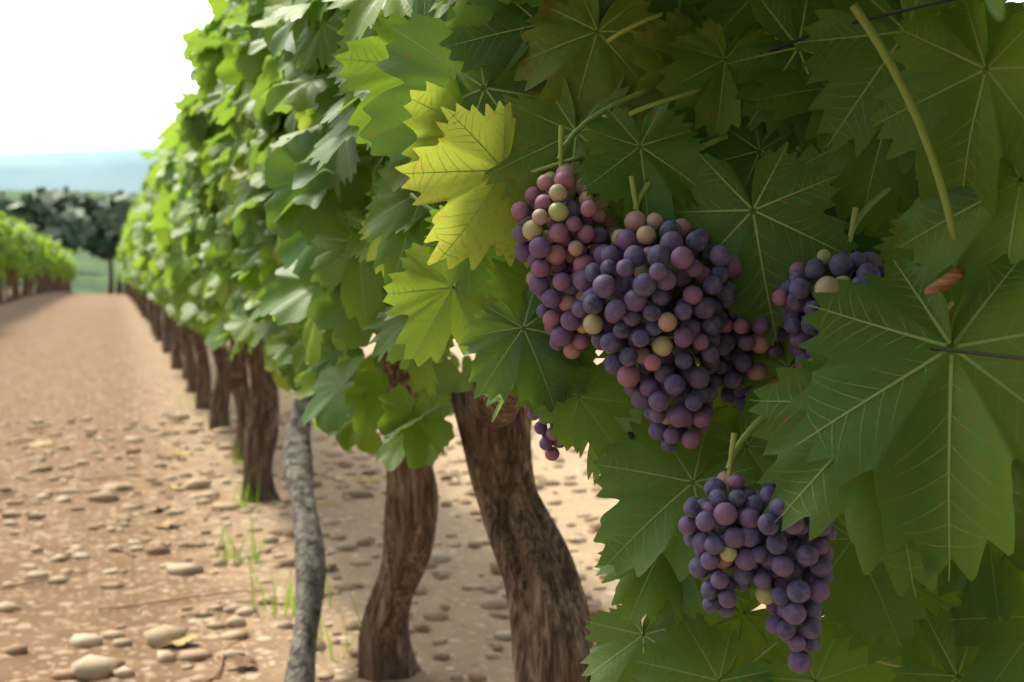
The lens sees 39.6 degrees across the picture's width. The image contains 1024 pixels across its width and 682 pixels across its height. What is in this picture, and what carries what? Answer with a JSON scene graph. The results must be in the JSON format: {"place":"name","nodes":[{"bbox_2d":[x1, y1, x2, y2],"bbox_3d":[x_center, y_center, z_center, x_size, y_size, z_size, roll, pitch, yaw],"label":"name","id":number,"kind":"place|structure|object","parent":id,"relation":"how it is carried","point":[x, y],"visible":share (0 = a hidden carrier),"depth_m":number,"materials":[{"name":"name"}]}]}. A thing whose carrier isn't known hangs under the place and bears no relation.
{"place":"outdoors","nodes":[
{"label":"outdoors","id":0,"kind":"place"},
{"bbox_2d":[0,147,159,192],"bbox_3d":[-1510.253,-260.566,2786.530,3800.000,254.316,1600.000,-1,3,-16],"label":"distant hills","id":1,"kind":"structure","parent":0,"point":[125,170],"depth_m":2383.99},
{"bbox_2d":[0,190,765,681],"bbox_3d":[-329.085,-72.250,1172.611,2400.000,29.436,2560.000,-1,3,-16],"label":"ground","id":2,"kind":"structure","parent":0,"point":[88,346],"depth_m":5.28,"materials":[{"name":"brown soil"}]},
{"bbox_2d":[66,192,122,293],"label":"tree trunks","id":3,"kind":"object","parent":2,"relation":"on","point":[119,287],"visible":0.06,"depth_m":120.86,"materials":[{"name":"plant"}]},
{"bbox_2d":[0,186,135,260],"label":"distant trees","id":4,"kind":"object","parent":3,"relation":"attached to","point":[74,222],"visible":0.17,"depth_m":127.84,"materials":[{"name":"green plant"}]},
{"bbox_2d":[0,476,293,681],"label":"dry twigs","id":5,"kind":"object","parent":2,"relation":"on","point":[11,494],"visible":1,"depth_m":4.10,"materials":[{"name":"brown wood"}]},
{"bbox_2d":[29,440,473,678],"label":"fallen leaves","id":6,"kind":"object","parent":2,"relation":"on","point":[248,660],"visible":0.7,"depth_m":5.67,"materials":[{"name":"plant"}]},
{"bbox_2d":[180,389,360,658],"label":"weeds","id":7,"kind":"object","parent":2,"relation":"on","point":[287,596],"visible":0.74,"depth_m":4.00,"materials":[{"name":"green plant"}]},
{"bbox_2d":[0,411,824,681],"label":"stones","id":8,"kind":"object","parent":2,"relation":"on","point":[91,667],"visible":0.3,"depth_m":4.79,"materials":[{"name":"beige stone"}]},
{"bbox_2d":[0,0,1023,681],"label":"vine","id":9,"kind":"object","parent":2,"relation":"on","point":[882,430],"depth_m":1.31,"materials":[{"name":"green plant"}]},
{"bbox_2d":[0,0,256,361],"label":"vine leaves","id":10,"kind":"object","parent":9,"relation":"attached to","point":[164,239],"visible":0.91,"depth_m":7.87,"materials":[{"name":"green plant"}]},
{"bbox_2d":[768,0,955,51],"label":"trellis wire","id":11,"kind":"object","parent":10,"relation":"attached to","point":[929,4],"visible":0.22,"depth_m":1.12,"materials":[{"name":"grey metal"}]},
{"bbox_2d":[930,347,1023,359],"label":"trellis wires","id":12,"kind":"object","parent":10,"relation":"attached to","point":[979,353],"depth_m":1.02,"materials":[{"name":"grey metal"}]},
{"bbox_2d":[324,0,1023,681],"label":"vine stems","id":13,"kind":"object","parent":9,"relation":"attached to","point":[950,278],"visible":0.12,"depth_m":1.18,"materials":[{"name":"green plant"}]},
{"bbox_2d":[511,163,892,673],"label":"grapes","id":14,"kind":"object","parent":9,"relation":"attached to","point":[634,318],"visible":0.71,"depth_m":1.21,"materials":[{"name":"purple food"}]},
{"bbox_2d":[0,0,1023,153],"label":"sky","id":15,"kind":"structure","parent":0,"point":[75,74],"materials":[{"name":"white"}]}
]}

